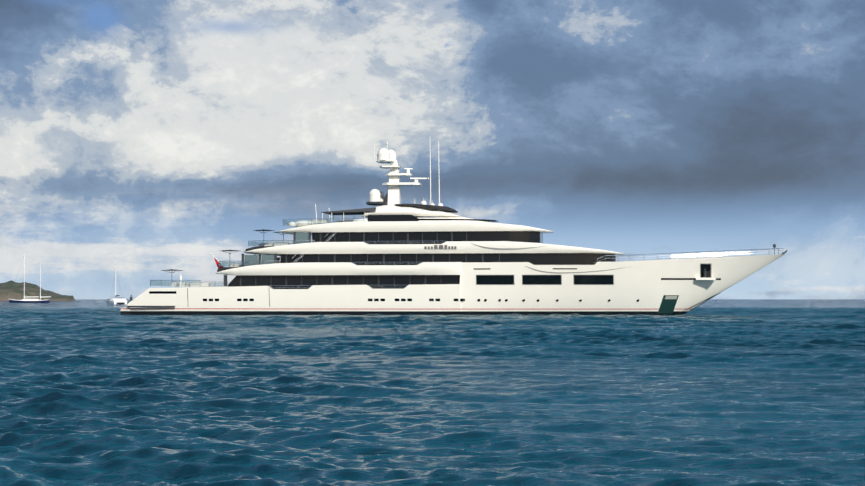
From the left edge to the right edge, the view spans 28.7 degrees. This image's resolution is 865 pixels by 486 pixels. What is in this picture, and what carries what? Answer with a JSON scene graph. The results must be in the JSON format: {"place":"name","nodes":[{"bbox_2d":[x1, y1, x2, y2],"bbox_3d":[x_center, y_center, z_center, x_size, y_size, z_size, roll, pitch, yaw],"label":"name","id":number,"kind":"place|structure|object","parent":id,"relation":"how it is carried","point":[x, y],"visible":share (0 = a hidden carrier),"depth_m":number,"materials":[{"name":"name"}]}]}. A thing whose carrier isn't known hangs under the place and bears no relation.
{"place":"outdoors","nodes":[
{"label":"outdoors","id":0,"kind":"place"},
{"bbox_2d":[0,280,74,300],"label":"island terrain","id":1,"kind":"structure","parent":0,"point":[15,290],"depth_m":2223.60,"materials":[{"name":"green plant"}]},
{"bbox_2d":[214,258,222,268],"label":"ensign","id":2,"kind":"object","parent":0,"point":[218,264],"visible":0.29,"depth_m":236.71,"materials":[{"name":"red fabric"}]},
{"bbox_2d":[313,231,542,243],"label":"window band","id":3,"kind":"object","parent":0,"point":[443,237],"depth_m":227.56,"materials":[{"name":"black glass"}]},
{"bbox_2d":[0,307,864,485],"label":"sea waves","id":4,"kind":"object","parent":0,"point":[696,396],"visible":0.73,"depth_m":36.80,"materials":[{"name":"blue liquid"}]},
{"bbox_2d":[0,299,864,306],"bbox_3d":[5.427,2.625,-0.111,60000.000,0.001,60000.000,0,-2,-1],"label":"sea water","id":5,"kind":"structure","parent":0,"point":[708,303],"depth_m":1039.96,"materials":[{"name":"blue liquid"}]},
{"bbox_2d":[9,254,50,302],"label":"sailboat","id":6,"kind":"object","parent":5,"relation":"on","point":[29,301],"visible":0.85,"depth_m":1244.47,"materials":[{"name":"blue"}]},
{"bbox_2d":[106,264,126,303],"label":"sailboat","id":7,"kind":"object","parent":5,"relation":"on","point":[118,300],"visible":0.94,"depth_m":873.87,"materials":[{"name":"white"}]},
{"bbox_2d":[127,254,784,314],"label":"hull","id":8,"kind":"object","parent":5,"relation":"on","point":[645,285],"visible":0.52,"depth_m":225.12,"materials":[{"name":"paint"}]},
{"bbox_2d":[121,307,130,314],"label":"swim platform","id":9,"kind":"structure","parent":8,"relation":"attached to","point":[125,311],"depth_m":231.99,"materials":[{"name":"paint"}]},
{"bbox_2d":[127,306,174,306],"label":"stern step recess","id":10,"kind":"object","parent":8,"relation":"attached to","point":[150,306],"visible":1,"depth_m":230.87,"materials":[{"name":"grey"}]},
{"bbox_2d":[160,269,183,272],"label":"umbrella","id":11,"kind":"object","parent":8,"relation":"on","point":[171,270],"visible":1,"depth_m":235.37,"materials":[{"name":"grey fabric"}]},
{"bbox_2d":[150,280,227,286],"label":"deck railing","id":12,"kind":"object","parent":8,"relation":"on","point":[185,284],"depth_m":230.94,"materials":[{"name":"grey metal"}]},
{"bbox_2d":[224,275,226,285],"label":"pillar","id":13,"kind":"structure","parent":8,"relation":"on","point":[225,280],"depth_m":229.99,"materials":[{"name":"grey metal"}]},
{"bbox_2d":[171,219,352,286],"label":"deck furniture","id":14,"kind":"object","parent":8,"relation":"on","point":[319,221],"visible":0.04,"depth_m":233.97,"materials":[{"name":"grey"}]},
{"bbox_2d":[269,285,311,287],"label":"side rail","id":15,"kind":"object","parent":8,"relation":"on","point":[292,287],"visible":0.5,"depth_m":227.91,"materials":[{"name":"silver metal"}]},
{"bbox_2d":[216,262,461,275],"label":"deck fascia","id":16,"kind":"structure","parent":8,"relation":"on","point":[351,268],"depth_m":226.97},
{"bbox_2d":[217,267,237,271],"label":"deck edge","id":17,"kind":"object","parent":16,"relation":"on","point":[222,269],"visible":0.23,"depth_m":230.31,"materials":[{"name":"grey"}]},
{"bbox_2d":[219,261,278,266],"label":"deck railing","id":18,"kind":"object","parent":16,"relation":"on","point":[237,263],"depth_m":229.78,"materials":[{"name":"glass"}]},
{"bbox_2d":[244,255,279,265],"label":"wind screens","id":19,"kind":"object","parent":16,"relation":"on","point":[269,259],"visible":0.46,"depth_m":229.38,"materials":[{"name":"grey"}]},
{"bbox_2d":[228,275,459,288],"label":"window band","id":20,"kind":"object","parent":8,"relation":"on","point":[387,281],"depth_m":228.05,"materials":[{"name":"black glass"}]},
{"bbox_2d":[240,231,499,285],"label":"window mullions","id":21,"kind":"object","parent":8,"relation":"on","point":[383,259],"depth_m":227.87,"materials":[{"name":"grey"}]},
{"bbox_2d":[149,264,720,306],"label":"hull recesses","id":22,"kind":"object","parent":8,"relation":"attached to","point":[544,279],"depth_m":223.96,"materials":[{"name":"black glass"}]},
{"bbox_2d":[280,253,616,264],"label":"window band","id":23,"kind":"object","parent":8,"relation":"on","point":[532,258],"depth_m":226.14,"materials":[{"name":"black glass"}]},
{"bbox_2d":[244,241,625,255],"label":"bridge deck fascia","id":24,"kind":"structure","parent":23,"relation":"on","point":[352,247],"depth_m":226.23,"materials":[{"name":"white paint"}]},
{"bbox_2d":[245,246,273,250],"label":"deck edge","id":25,"kind":"object","parent":24,"relation":"attached to","point":[254,248],"visible":0.21,"depth_m":230.10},
{"bbox_2d":[253,229,274,232],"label":"parasol","id":26,"kind":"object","parent":24,"relation":"on","point":[262,230],"depth_m":233.06,"materials":[{"name":"grey fabric"}]},
{"bbox_2d":[248,240,314,245],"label":"bridge rail","id":27,"kind":"object","parent":24,"relation":"attached to","point":[275,240],"depth_m":229.42,"materials":[{"name":"grey metal"}]},
{"bbox_2d":[296,233,308,243],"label":"bridge wind screens","id":28,"kind":"object","parent":24,"relation":"on","point":[302,236],"depth_m":229.06,"materials":[{"name":"grey"}]},
{"bbox_2d":[293,232,312,243],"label":"bridge pillar","id":29,"kind":"structure","parent":24,"relation":"attached to","point":[294,235],"depth_m":229.15,"materials":[{"name":"grey metal"}]},
{"bbox_2d":[278,221,553,234],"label":"sun deck fascia","id":30,"kind":"structure","parent":24,"relation":"on","point":[408,226],"depth_m":227.28,"materials":[{"name":"white metal"}]},
{"bbox_2d":[288,220,314,226],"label":"sun loungers","id":31,"kind":"object","parent":30,"relation":"on","point":[302,223],"visible":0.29,"depth_m":233.38,"materials":[{"name":"white fabric"}]},
{"bbox_2d":[283,218,364,226],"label":"deck railing","id":32,"kind":"object","parent":30,"relation":"on","point":[285,223],"depth_m":229.10,"materials":[{"name":"silver metal"}]},
{"bbox_2d":[315,204,343,222],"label":"support posts","id":33,"kind":"object","parent":30,"relation":"on","point":[329,216],"visible":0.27,"depth_m":230.72,"materials":[{"name":"grey metal"}]},
{"bbox_2d":[321,207,375,214],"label":"sun awning","id":34,"kind":"object","parent":33,"relation":"on","point":[362,211],"visible":0.81,"depth_m":230.64,"materials":[{"name":"grey fabric"}]},
{"bbox_2d":[361,205,465,217],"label":"sun house roof","id":35,"kind":"structure","parent":30,"relation":"on","point":[420,212],"depth_m":229.59,"materials":[{"name":"white metal"}]},
{"bbox_2d":[366,193,387,205],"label":"platform","id":36,"kind":"structure","parent":35,"relation":"on","point":[385,202],"depth_m":233.12,"materials":[{"name":"grey metal"}]},
{"bbox_2d":[369,143,442,205],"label":"radar mast","id":37,"kind":"object","parent":35,"relation":"on","point":[394,175],"visible":0.81,"depth_m":232.66,"materials":[{"name":"white metal"}]},
{"bbox_2d":[374,141,439,204],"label":"antennas","id":38,"kind":"object","parent":35,"relation":"on","point":[430,174],"visible":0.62,"depth_m":232.08,"materials":[{"name":"white metal"}]},
{"bbox_2d":[395,204,457,212],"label":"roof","id":39,"kind":"structure","parent":35,"relation":"on","point":[446,208],"depth_m":228.89,"materials":[{"name":"grey"}]},
{"bbox_2d":[353,217,487,221],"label":"sun house base","id":40,"kind":"object","parent":30,"relation":"on","point":[366,220],"visible":0.1,"depth_m":228.42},
{"bbox_2d":[368,215,418,221],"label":"window","id":41,"kind":"structure","parent":40,"relation":"on","point":[371,218],"depth_m":229.18,"materials":[{"name":"black glass"}]},
{"bbox_2d":[419,219,497,221],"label":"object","id":42,"kind":"object","parent":40,"relation":"attached to","point":[463,219],"visible":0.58,"depth_m":228.41,"materials":[{"name":"grey metal"}]},
{"bbox_2d":[424,245,455,248],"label":"name letters","id":43,"kind":"object","parent":24,"relation":"on","point":[440,247],"visible":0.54,"depth_m":225.59,"materials":[{"name":"grey metal"}]},
{"bbox_2d":[471,243,541,248],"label":"trim line","id":44,"kind":"object","parent":24,"relation":"attached to","point":[504,248],"visible":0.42,"depth_m":224.37,"materials":[{"name":"grey"}]},
{"bbox_2d":[477,299,638,301],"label":"portholes","id":45,"kind":"object","parent":8,"relation":"on","point":[523,300],"visible":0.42,"depth_m":224.59,"materials":[{"name":"black glass"}]},
{"bbox_2d":[525,266,630,272],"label":"trim line","id":46,"kind":"object","parent":8,"relation":"attached to","point":[569,272],"visible":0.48,"depth_m":223.38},
{"bbox_2d":[476,263,711,284],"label":"opening reveals","id":47,"kind":"object","parent":8,"relation":"on","point":[578,284],"visible":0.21,"depth_m":223.88,"materials":[{"name":"grey"}]},
{"bbox_2d":[658,295,678,312],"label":"hull door","id":48,"kind":"structure","parent":8,"relation":"attached to","point":[667,305],"depth_m":225.29,"materials":[{"name":"teal"}]},
{"bbox_2d":[676,293,719,314],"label":"stem foot","id":49,"kind":"object","parent":8,"relation":"on","point":[699,303],"visible":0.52,"depth_m":226.60},
{"bbox_2d":[615,248,782,261],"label":"bow railing","id":50,"kind":"object","parent":8,"relation":"on","point":[731,252],"visible":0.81,"depth_m":224.46,"materials":[{"name":"silver metal"}]},
{"bbox_2d":[696,278,715,279],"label":"ledge","id":51,"kind":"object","parent":8,"relation":"on","point":[705,278],"depth_m":223.68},
{"bbox_2d":[0,0,864,298],"label":"sky","id":52,"kind":"structure","parent":0,"point":[144,138],"materials":[{"name":"blue"}]},
{"bbox_2d":[665,296,676,298],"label":"anchor","id":53,"kind":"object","parent":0,"point":[670,297],"visible":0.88,"depth_m":224.88,"materials":[{"name":"silver metal"}]}
]}

